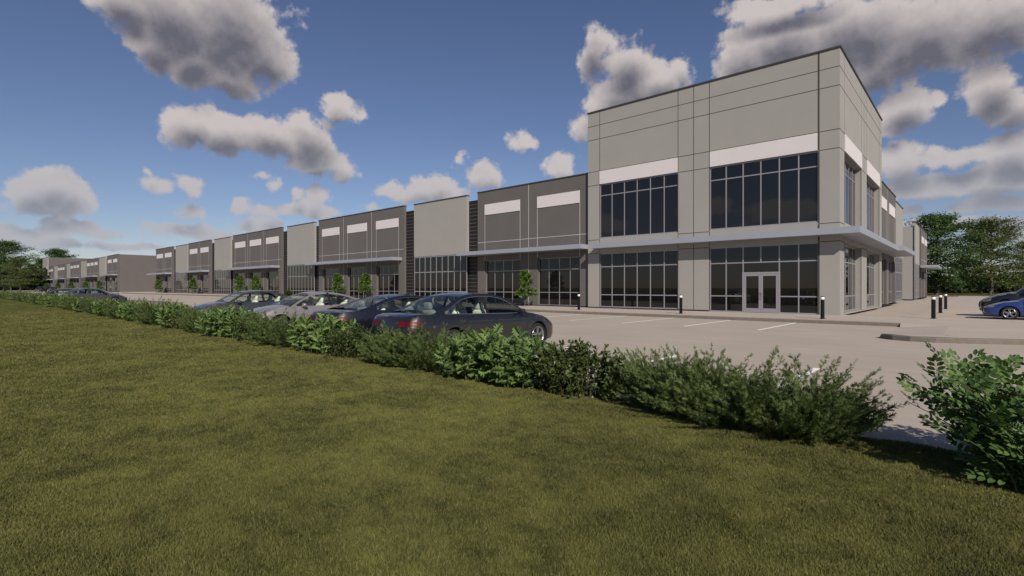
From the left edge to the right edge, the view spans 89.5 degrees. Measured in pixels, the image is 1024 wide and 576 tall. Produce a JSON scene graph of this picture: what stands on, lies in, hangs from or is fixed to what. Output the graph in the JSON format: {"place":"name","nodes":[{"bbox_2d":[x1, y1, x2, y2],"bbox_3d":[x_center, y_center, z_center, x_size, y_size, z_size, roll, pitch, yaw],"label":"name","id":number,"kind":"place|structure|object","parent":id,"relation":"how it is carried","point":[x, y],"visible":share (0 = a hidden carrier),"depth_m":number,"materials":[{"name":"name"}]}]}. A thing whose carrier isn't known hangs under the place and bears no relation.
{"place":"outdoors","nodes":[
{"label":"outdoors","id":0,"kind":"place"},
{"bbox_2d":[0,298,1023,575],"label":"lawn","id":1,"kind":"structure","parent":0,"point":[8,306],"depth_m":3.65,"materials":[{"name":"green plant"}]},
{"bbox_2d":[14,292,31,301],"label":"juniper shrub","id":2,"kind":"object","parent":1,"relation":"on","point":[18,296],"visible":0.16,"depth_m":54.33,"materials":[{"name":"green plant"}]},
{"bbox_2d":[27,292,50,303],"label":"juniper shrub","id":3,"kind":"object","parent":1,"relation":"on","point":[33,300],"visible":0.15,"depth_m":46.44,"materials":[{"name":"green plant"}]},
{"bbox_2d":[35,293,49,304],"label":"broadleaf shrub","id":4,"kind":"object","parent":1,"relation":"on","point":[37,300],"visible":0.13,"depth_m":45.23,"materials":[{"name":"green plant"}]},
{"bbox_2d":[38,293,62,305],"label":"juniper shrub","id":5,"kind":"object","parent":1,"relation":"on","point":[43,301],"visible":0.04,"depth_m":42.63,"materials":[{"name":"green plant"}]},
{"bbox_2d":[43,293,63,306],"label":"broadleaf shrub","id":6,"kind":"object","parent":1,"relation":"on","point":[47,300],"visible":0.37,"depth_m":40.99,"materials":[{"name":"green plant"}]},
{"bbox_2d":[50,294,78,307],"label":"juniper shrub","id":7,"kind":"object","parent":1,"relation":"on","point":[56,303],"visible":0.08,"depth_m":38.64,"materials":[{"name":"green plant"}]},
{"bbox_2d":[58,293,80,309],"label":"broadleaf shrub","id":8,"kind":"object","parent":1,"relation":"on","point":[62,298],"visible":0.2,"depth_m":36.66,"materials":[{"name":"green plant"}]},
{"bbox_2d":[58,293,95,310],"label":"juniper shrub","id":9,"kind":"object","parent":1,"relation":"on","point":[68,304],"visible":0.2,"depth_m":34.37,"materials":[{"name":"green plant"}]},
{"bbox_2d":[71,297,93,311],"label":"broadleaf shrub","id":10,"kind":"object","parent":1,"relation":"on","point":[75,305],"visible":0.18,"depth_m":32.44,"materials":[{"name":"green plant"}]},
{"bbox_2d":[78,298,97,312],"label":"boxwood shrub","id":11,"kind":"object","parent":1,"relation":"on","point":[80,305],"visible":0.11,"depth_m":31.87,"materials":[{"name":"green plant"}]},
{"bbox_2d":[77,295,122,313],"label":"juniper shrub","id":12,"kind":"object","parent":1,"relation":"on","point":[87,309],"visible":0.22,"depth_m":30.36,"materials":[{"name":"green plant"}]},
{"bbox_2d":[89,298,119,315],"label":"broadleaf shrub","id":13,"kind":"object","parent":1,"relation":"on","point":[96,306],"visible":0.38,"depth_m":28.46,"materials":[{"name":"green plant"}]},
{"bbox_2d":[99,300,118,316],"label":"boxwood shrub","id":14,"kind":"object","parent":1,"relation":"on","point":[105,307],"visible":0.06,"depth_m":27.63,"materials":[{"name":"green plant"}]},
{"bbox_2d":[100,297,140,318],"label":"juniper shrub","id":15,"kind":"object","parent":1,"relation":"on","point":[110,312],"visible":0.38,"depth_m":25.98,"materials":[{"name":"green plant"}]},
{"bbox_2d":[115,300,151,320],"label":"broadleaf shrub","id":16,"kind":"object","parent":1,"relation":"on","point":[123,309],"visible":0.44,"depth_m":24.57,"materials":[{"name":"green plant"}]},
{"bbox_2d":[126,296,177,324],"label":"juniper shrub","id":17,"kind":"object","parent":1,"relation":"on","point":[146,315],"visible":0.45,"depth_m":22.15,"materials":[{"name":"green plant"}]},
{"bbox_2d":[152,301,194,327],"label":"broadleaf shrub","id":18,"kind":"object","parent":1,"relation":"on","point":[163,312],"visible":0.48,"depth_m":20.48,"materials":[{"name":"green plant"}]},
{"bbox_2d":[167,308,199,328],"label":"boxwood shrub","id":19,"kind":"object","parent":1,"relation":"on","point":[176,325],"visible":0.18,"depth_m":19.78,"materials":[{"name":"green plant"}]},
{"bbox_2d":[172,303,239,331],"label":"juniper shrub","id":20,"kind":"object","parent":1,"relation":"on","point":[186,322],"visible":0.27,"depth_m":18.36,"materials":[{"name":"green plant"}]},
{"bbox_2d":[194,304,261,337],"bbox_3d":[-9.164,1.069,16.887,2.196,1.091,1.394,0,0,25],"label":"broadleaf shrub","id":21,"kind":"object","parent":1,"relation":"on","point":[220,321],"visible":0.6,"depth_m":16.66,"materials":[{"name":"green plant"}]},
{"bbox_2d":[229,312,268,340],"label":"boxwood shrub","id":22,"kind":"object","parent":1,"relation":"on","point":[240,326],"visible":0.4,"depth_m":15.45,"materials":[{"name":"green plant"}]},
{"bbox_2d":[236,308,308,347],"bbox_3d":[-6.377,1.092,14.421,3.054,1.080,2.160,0,0,39],"label":"juniper shrub","id":23,"kind":"object","parent":1,"relation":"on","point":[275,333],"visible":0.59,"depth_m":14.05,"materials":[{"name":"green plant"}]},
{"bbox_2d":[285,312,355,354],"bbox_3d":[-4.707,1.116,12.902,2.223,0.991,1.367,0,0,42],"label":"broadleaf shrub","id":24,"kind":"object","parent":1,"relation":"on","point":[311,335],"visible":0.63,"depth_m":12.52,"materials":[{"name":"green plant"}]},
{"bbox_2d":[321,323,371,357],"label":"boxwood shrub","id":25,"kind":"object","parent":1,"relation":"on","point":[345,339],"visible":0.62,"depth_m":11.75,"materials":[{"name":"green plant"}]},
{"bbox_2d":[348,320,469,373],"bbox_3d":[-2.010,1.143,10.435,3.311,0.980,1.907,0,0,36],"label":"juniper shrub","id":26,"kind":"object","parent":1,"relation":"on","point":[411,353],"visible":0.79,"depth_m":10.19,"materials":[{"name":"green plant"}]},
{"bbox_2d":[434,324,554,388],"bbox_3d":[-0.220,1.117,8.839,2.196,0.992,1.394,0,0,42],"label":"broadleaf shrub","id":27,"kind":"object","parent":1,"relation":"on","point":[494,356],"visible":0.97,"depth_m":8.52,"materials":[{"name":"green plant"}]},
{"bbox_2d":[526,337,632,401],"bbox_3d":[0.949,1.188,7.811,2.005,0.911,1.194,0,0,42],"label":"boxwood shrub","id":28,"kind":"object","parent":1,"relation":"on","point":[564,369],"visible":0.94,"depth_m":7.62,"materials":[{"name":"green plant"}]},
{"bbox_2d":[606,343,762,419],"bbox_3d":[2.261,1.164,6.880,1.812,0.935,2.085,0,0,-40],"label":"juniper shrub","id":29,"kind":"object","parent":1,"relation":"on","point":[631,378],"visible":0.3,"depth_m":6.72,"materials":[{"name":"green plant"}]},
{"bbox_2d":[627,344,911,445],"bbox_3d":[2.810,1.151,5.995,2.993,0.955,2.376,0,0,42],"label":"juniper shrub","id":30,"kind":"object","parent":1,"relation":"on","point":[816,412],"visible":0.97,"depth_m":5.58,"materials":[{"name":"green plant"}]},
{"bbox_2d":[896,342,1023,492],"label":"compound leaf shrub","id":31,"kind":"object","parent":1,"relation":"on","point":[1001,448],"visible":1,"depth_m":4.28,"materials":[{"name":"green plant"}]},
{"bbox_2d":[0,0,1023,276],"label":"sky","id":32,"kind":"structure","parent":0,"point":[128,127],"materials":[{"name":"blue"}]},
{"bbox_2d":[6,290,1023,456],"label":"parking lot","id":33,"kind":"structure","parent":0,"point":[814,344],"depth_m":14.38,"materials":[{"name":"grey concrete"}]},
{"bbox_2d":[0,261,26,290],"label":"tree","id":34,"kind":"object","parent":33,"relation":"on","point":[1,285],"visible":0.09,"depth_m":214.79,"materials":[{"name":"green plant"}]},
{"bbox_2d":[0,239,44,291],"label":"tree","id":35,"kind":"object","parent":33,"relation":"on","point":[6,246],"visible":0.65,"depth_m":164.91,"materials":[{"name":"green plant"}]},
{"bbox_2d":[0,257,45,291],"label":"tree","id":36,"kind":"object","parent":33,"relation":"on","point":[21,272],"visible":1,"depth_m":149.69,"materials":[{"name":"green plant"}]},
{"bbox_2d":[25,263,41,286],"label":"tree","id":37,"kind":"object","parent":33,"relation":"on","point":[34,265],"visible":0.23,"depth_m":235.26,"materials":[{"name":"green plant"}]},
{"bbox_2d":[34,258,42,267],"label":"tree","id":38,"kind":"object","parent":33,"relation":"on","point":[40,260],"visible":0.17,"depth_m":253.34,"materials":[{"name":"green plant"}]},
{"bbox_2d":[34,287,46,291],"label":"parked car","id":39,"kind":"object","parent":33,"relation":"on","point":[41,289],"visible":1,"depth_m":148.99,"materials":[{"name":"paint"}]},
{"bbox_2d":[33,248,78,268],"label":"tree","id":40,"kind":"object","parent":33,"relation":"on","point":[58,253],"visible":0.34,"depth_m":260.15,"materials":[{"name":"green plant"}]},
{"bbox_2d":[40,288,84,294],"bbox_3d":[-44.249,0.745,51.933,2.165,1.431,5.166,0,0,42],"label":"parked car","id":41,"kind":"object","parent":33,"relation":"on","point":[57,291],"visible":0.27,"depth_m":51.07,"materials":[{"name":"black paint"}]},
{"bbox_2d":[81,281,89,287],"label":"young tree","id":42,"kind":"object","parent":33,"relation":"on","point":[85,284],"visible":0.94,"depth_m":157.73,"materials":[{"name":"green plant"}]},
{"bbox_2d":[57,288,126,301],"bbox_3d":[-37.645,0.735,46.266,2.165,1.496,5.166,0,0,42],"label":"parked car","id":43,"kind":"object","parent":33,"relation":"on","point":[115,297],"visible":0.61,"depth_m":46.02,"materials":[{"name":"grey paint"}]},
{"bbox_2d":[70,289,119,294],"bbox_3d":[-39.826,0.736,48.178,2.165,1.476,5.166,0,0,42],"label":"parked car","id":44,"kind":"object","parent":33,"relation":"on","point":[98,292],"visible":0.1,"depth_m":48.55,"materials":[{"name":"grey paint"}]},
{"bbox_2d":[42,254,155,291],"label":"commercial building","id":45,"kind":"structure","parent":33,"relation":"on","point":[121,273],"depth_m":145.90,"materials":[{"name":"grey concrete"}]},
{"bbox_2d":[81,277,86,289],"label":"window","id":46,"kind":"structure","parent":45,"relation":"in","point":[83,279],"depth_m":170.40,"materials":[{"name":"grey"}]},
{"bbox_2d":[99,276,105,290],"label":"window","id":47,"kind":"structure","parent":45,"relation":"in","point":[102,278],"depth_m":149.86,"materials":[{"name":"grey"}]},
{"bbox_2d":[114,277,116,290],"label":"window","id":48,"kind":"structure","parent":45,"relation":"in","point":[115,278],"depth_m":140.58,"materials":[{"name":"grey"}]},
{"bbox_2d":[96,280,103,288],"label":"young tree","id":49,"kind":"object","parent":33,"relation":"on","point":[99,283],"visible":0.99,"depth_m":144.31,"materials":[{"name":"green plant"}]},
{"bbox_2d":[127,300,180,304],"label":"traffic island","id":50,"kind":"structure","parent":33,"relation":"on","point":[150,302],"depth_m":46.34,"materials":[{"name":"concrete"}]},
{"bbox_2d":[192,290,307,312],"bbox_3d":[-11.722,0.847,23.049,2.165,1.496,5.166,0,0,42],"label":"parked car","id":51,"kind":"object","parent":33,"relation":"on","point":[248,303],"visible":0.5,"depth_m":22.68,"materials":[{"name":"grey paint"}]},
{"bbox_2d":[248,291,356,324],"bbox_3d":[-7.408,0.862,19.172,2.165,1.476,5.166,0,0,42],"label":"parked car","id":52,"kind":"object","parent":33,"relation":"on","point":[327,301],"visible":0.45,"depth_m":18.31,"materials":[{"name":"grey paint"}]},
{"bbox_2d":[310,294,422,334],"bbox_3d":[-3.204,0.885,15.173,2.165,1.431,5.166,0,0,42],"label":"parked car","id":53,"kind":"object","parent":33,"relation":"on","point":[364,311],"visible":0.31,"depth_m":13.92,"materials":[{"name":"black paint"}]},
{"bbox_2d":[372,292,552,342],"bbox_3d":[-1.014,0.852,13.271,2.165,1.496,5.166,0,0,42],"label":"parked car","id":54,"kind":"object","parent":33,"relation":"on","point":[476,311],"visible":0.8,"depth_m":12.60,"materials":[{"name":"black paint"}]},
{"bbox_2d":[128,293,900,326],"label":"kerb","id":55,"kind":"structure","parent":33,"relation":"on","point":[751,319],"depth_m":26.46,"materials":[{"name":"grey concrete"}]},
{"bbox_2d":[146,45,941,314],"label":"commercial building","id":56,"kind":"structure","parent":33,"relation":"on","point":[763,189],"depth_m":34.84,"materials":[{"name":"grey concrete"}]},
{"bbox_2d":[166,276,171,292],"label":"window","id":57,"kind":"structure","parent":56,"relation":"in","point":[168,279],"depth_m":107.86,"materials":[{"name":"grey"}]},
{"bbox_2d":[176,272,187,292],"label":"window","id":58,"kind":"structure","parent":56,"relation":"in","point":[181,278],"depth_m":102.07,"materials":[{"name":"grey"}]},
{"bbox_2d":[191,275,196,293],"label":"window","id":59,"kind":"structure","parent":56,"relation":"in","point":[195,276],"depth_m":97.42,"materials":[{"name":"grey"}]},
{"bbox_2d":[202,275,208,293],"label":"window","id":60,"kind":"structure","parent":56,"relation":"in","point":[205,278],"depth_m":93.44,"materials":[{"name":"grey"}]},
{"bbox_2d":[215,270,230,293],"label":"window","id":61,"kind":"structure","parent":56,"relation":"in","point":[222,277],"depth_m":87.41,"materials":[{"name":"grey"}]},
{"bbox_2d":[236,273,244,293],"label":"window","id":62,"kind":"structure","parent":56,"relation":"in","point":[243,274],"depth_m":82.50,"materials":[{"name":"grey"}]},
{"bbox_2d":[251,272,260,294],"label":"window","id":63,"kind":"structure","parent":56,"relation":"in","point":[254,273],"depth_m":78.72,"materials":[{"name":"grey"}]},
{"bbox_2d":[268,271,278,292],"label":"window","id":64,"kind":"structure","parent":56,"relation":"in","point":[273,277],"depth_m":74.55,"materials":[{"name":"grey"}]},
{"bbox_2d":[287,264,314,296],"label":"window","id":65,"kind":"structure","parent":56,"relation":"in","point":[300,278],"depth_m":68.66,"materials":[{"name":"grey"}]},
{"bbox_2d":[324,268,338,296],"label":"window","id":66,"kind":"structure","parent":56,"relation":"in","point":[328,273],"depth_m":63.92,"materials":[{"name":"grey"}]},
{"bbox_2d":[349,267,366,297],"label":"window","id":67,"kind":"structure","parent":56,"relation":"in","point":[355,274],"depth_m":59.80,"materials":[{"name":"grey"}]},
{"bbox_2d":[378,265,398,294],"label":"window","id":68,"kind":"structure","parent":56,"relation":"in","point":[388,276],"depth_m":55.56,"materials":[{"name":"grey"}]},
{"bbox_2d":[414,255,466,296],"bbox_3d":[-6.974,-0.870,49.685,7.750,4.460,0.070,0,0,42],"label":"window","id":69,"kind":"structure","parent":56,"relation":"in","point":[433,275],"depth_m":49.66,"materials":[{"name":"grey glass"}]},
{"bbox_2d":[487,259,519,303],"bbox_3d":[-0.698,-0.510,44.273,4.100,3.740,0.070,0,0,42],"label":"window","id":70,"kind":"structure","parent":56,"relation":"in","point":[502,275],"depth_m":44.20,"materials":[{"name":"grey"}]},
{"bbox_2d":[539,256,579,305],"bbox_3d":[3.719,-0.510,40.302,4.100,3.740,0.070,0,0,42],"label":"window","id":71,"kind":"structure","parent":56,"relation":"in","point":[559,278],"depth_m":40.28,"materials":[{"name":"grey glass"}]},
{"bbox_2d":[600,173,677,237],"bbox_3d":[8.575,-5.515,35.345,5.890,3.850,0.070,0,0,42],"label":"window","id":72,"kind":"structure","parent":56,"relation":"in","point":[643,206],"depth_m":35.17,"materials":[{"name":"grey glass"}]},
{"bbox_2d":[600,250,677,308],"bbox_3d":[8.575,-0.560,35.345,5.890,3.840,0.070,0,0,42],"label":"window","id":73,"kind":"structure","parent":56,"relation":"in","point":[643,279],"depth_m":35.17,"materials":[{"name":"grey glass"}]},
{"bbox_2d":[744,274,760,311],"bbox_3d":[14.097,0.300,30.313,0.920,2.240,0.132,0,0,42],"label":"door","id":74,"kind":"structure","parent":56,"relation":"in","point":[752,282],"depth_m":30.32,"materials":[{"name":"grey"}]},
{"bbox_2d":[710,151,817,229],"bbox_3d":[14.475,-5.515,30.042,5.915,3.850,0.070,0,0,42],"label":"window","id":75,"kind":"structure","parent":56,"relation":"in","point":[778,190],"depth_m":29.87,"materials":[{"name":"grey glass"}]},
{"bbox_2d":[710,242,817,313],"bbox_3d":[14.475,-0.520,30.042,5.915,3.920,0.070,0,0,42],"label":"window","id":76,"kind":"structure","parent":56,"relation":"in","point":[797,264],"depth_m":29.62,"materials":[{"name":"grey glass"}]},
{"bbox_2d":[761,274,777,312],"bbox_3d":[14.788,0.300,29.692,0.920,2.240,0.132,0,0,42],"label":"door","id":77,"kind":"structure","parent":56,"relation":"in","point":[769,282],"depth_m":29.71,"materials":[{"name":"grey"}]},
{"bbox_2d":[844,159,855,225],"bbox_3d":[19.802,-5.515,30.572,0.070,3.850,5.600,0,0,42],"label":"window","id":78,"kind":"structure","parent":56,"relation":"in","point":[849,172],"depth_m":31.17,"materials":[{"name":"grey"}]},
{"bbox_2d":[844,245,855,311],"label":"window","id":79,"kind":"structure","parent":56,"relation":"in","point":[849,252],"depth_m":31.17,"materials":[{"name":"grey"}]},
{"bbox_2d":[867,182,873,232],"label":"window","id":80,"kind":"structure","parent":56,"relation":"in","point":[870,190],"depth_m":37.34,"materials":[{"name":"grey"}]},
{"bbox_2d":[867,253,873,306],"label":"window","id":81,"kind":"structure","parent":56,"relation":"in","point":[870,257],"depth_m":37.34,"materials":[{"name":"grey"}]},
{"bbox_2d":[882,259,882,303],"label":"window","id":82,"kind":"structure","parent":56,"relation":"in","point":[882,259],"depth_m":43.14,"materials":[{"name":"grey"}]},
{"bbox_2d":[889,262,891,302],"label":"window","id":83,"kind":"structure","parent":56,"relation":"in","point":[890,263],"depth_m":46.98,"materials":[{"name":"grey"}]},
{"bbox_2d":[896,257,901,301],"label":"window","id":84,"kind":"structure","parent":56,"relation":"in","point":[898,260],"depth_m":52.27,"materials":[{"name":"grey"}]},
{"bbox_2d":[914,264,918,298],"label":"window","id":85,"kind":"structure","parent":56,"relation":"in","point":[916,267],"depth_m":68.15,"materials":[{"name":"grey"}]},
{"bbox_2d":[548,314,819,387],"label":"stall markings","id":86,"kind":"object","parent":33,"relation":"on","point":[814,370],"visible":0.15,"depth_m":20.34,"materials":[{"name":"paint"}]},
{"bbox_2d":[880,333,1023,344],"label":"plaza kerb","id":87,"kind":"structure","parent":33,"relation":"on","point":[956,340],"depth_m":14.94,"materials":[{"name":"concrete"}]},
{"bbox_2d":[128,292,912,322],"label":"pavement","id":88,"kind":"structure","parent":0,"point":[889,319],"depth_m":29.39,"materials":[{"name":"grey concrete"}]},
{"bbox_2d":[153,279,162,292],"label":"young tree","id":89,"kind":"object","parent":88,"relation":"on","point":[158,283],"visible":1,"depth_m":106.36,"materials":[{"name":"green plant"}]},
{"bbox_2d":[187,277,197,289],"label":"young tree","id":90,"kind":"object","parent":88,"relation":"on","point":[192,282],"visible":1,"depth_m":91.95,"materials":[{"name":"green plant"}]},
{"bbox_2d":[232,275,245,294],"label":"young tree","id":91,"kind":"object","parent":88,"relation":"on","point":[238,280],"visible":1,"depth_m":77.81,"materials":[{"name":"green plant"}]},
{"bbox_2d":[249,275,261,289],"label":"young tree","id":92,"kind":"object","parent":88,"relation":"on","point":[256,279],"visible":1,"depth_m":73.78,"materials":[{"name":"green plant"}]},
{"bbox_2d":[331,273,346,291],"bbox_3d":[-19.688,-0.289,58.843,1.871,2.921,1.848,0,0,-11],"label":"young tree","id":93,"kind":"object","parent":88,"relation":"on","point":[338,282],"visible":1,"depth_m":58.61,"materials":[{"name":"green plant"}]},
{"bbox_2d":[357,273,376,296],"bbox_3d":[-15.561,-0.213,55.079,1.724,2.888,1.974,0,0,42],"label":"young tree","id":94,"kind":"object","parent":88,"relation":"on","point":[365,280],"visible":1,"depth_m":54.78,"materials":[{"name":"green plant"}]},
{"bbox_2d":[514,269,538,297],"bbox_3d":[1.166,-0.034,40.098,1.871,2.921,1.848,0,0,-11],"label":"young tree","id":95,"kind":"object","parent":88,"relation":"on","point":[524,281],"visible":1,"depth_m":39.86,"materials":[{"name":"green plant"}]},
{"bbox_2d":[678,295,682,313],"bbox_3d":[9.558,0.919,29.251,0.270,1.062,0.270,0,0,42],"label":"bollard","id":96,"kind":"object","parent":88,"relation":"on","point":[680,304],"visible":1,"depth_m":29.18,"materials":[{"name":"black"}]},
{"bbox_2d":[819,296,824,318],"bbox_3d":[14.569,0.919,24.250,0.270,1.062,0.270,0,0,42],"label":"bollard","id":97,"kind":"object","parent":88,"relation":"on","point":[822,308],"visible":0.99,"depth_m":24.19,"materials":[{"name":"black"}]},
{"bbox_2d":[888,296,1023,338],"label":"plaza","id":98,"kind":"structure","parent":0,"point":[956,318],"depth_m":20.74,"materials":[{"name":"grey concrete"}]},
{"bbox_2d":[930,296,936,318],"bbox_3d":[19.927,0.919,24.436,0.270,1.062,0.270,0,0,42],"label":"bollard","id":99,"kind":"object","parent":98,"relation":"on","point":[933,307],"visible":1,"depth_m":24.37,"materials":[{"name":"black"}]},
{"bbox_2d":[938,295,941,312],"bbox_3d":[24.777,0.919,29.892,0.270,1.062,0.270,0,0,42],"label":"bollard","id":100,"kind":"object","parent":98,"relation":"on","point":[940,305],"visible":0.89,"depth_m":29.82,"materials":[{"name":"black"}]},
{"bbox_2d":[944,294,946,308],"bbox_3d":[29.729,0.919,35.431,0.270,1.062,0.270,0,0,42],"label":"bollard","id":101,"kind":"object","parent":98,"relation":"on","point":[945,301],"visible":0.87,"depth_m":35.37,"materials":[{"name":"black"}]},
{"bbox_2d":[979,287,1023,310],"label":"parked car","id":102,"kind":"object","parent":98,"relation":"on","point":[1010,296],"visible":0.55,"depth_m":25.93,"materials":[{"name":"black paint"}]},
{"bbox_2d":[982,298,1023,319],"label":"parked car","id":103,"kind":"object","parent":98,"relation":"on","point":[1011,309],"visible":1,"depth_m":23.70,"materials":[{"name":"blue paint"}]},
{"bbox_2d":[927,293,999,295],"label":"lawn","id":104,"kind":"structure","parent":0,"point":[960,294],"depth_m":114.50,"materials":[{"name":"plant"}]},
{"bbox_2d":[903,211,992,294],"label":"tree","id":105,"kind":"object","parent":104,"relation":"on","point":[938,226],"visible":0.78,"depth_m":105.39,"materials":[{"name":"green plant"}]},
{"bbox_2d":[947,225,1021,293],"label":"tree","id":106,"kind":"object","parent":104,"relation":"on","point":[980,286],"visible":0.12,"depth_m":127.54,"materials":[{"name":"green plant"}]},
{"bbox_2d":[949,214,1023,294],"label":"tree","id":107,"kind":"object","parent":104,"relation":"on","point":[1001,233],"visible":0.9,"depth_m":104.68,"materials":[{"name":"green plant"}]},
{"bbox_2d":[994,239,1023,288],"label":"tree","id":108,"kind":"object","parent":104,"relation":"on","point":[1015,252],"visible":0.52,"depth_m":120.31,"materials":[{"name":"green plant"}]},
{"label":"ground","id":109,"kind":"structure","parent":0,"visible":0},
{"bbox_2d":[0,267,50,290],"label":"wood","id":110,"kind":"object","parent":109,"relation":"on","point":[40,281],"visible":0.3,"depth_m":222.58,"materials":[{"name":"green plant"}]},
{"bbox_2d":[927,274,1022,292],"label":"wood","id":111,"kind":"object","parent":109,"relation":"on","point":[944,288],"visible":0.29,"depth_m":145.81,"materials":[{"name":"green plant"}]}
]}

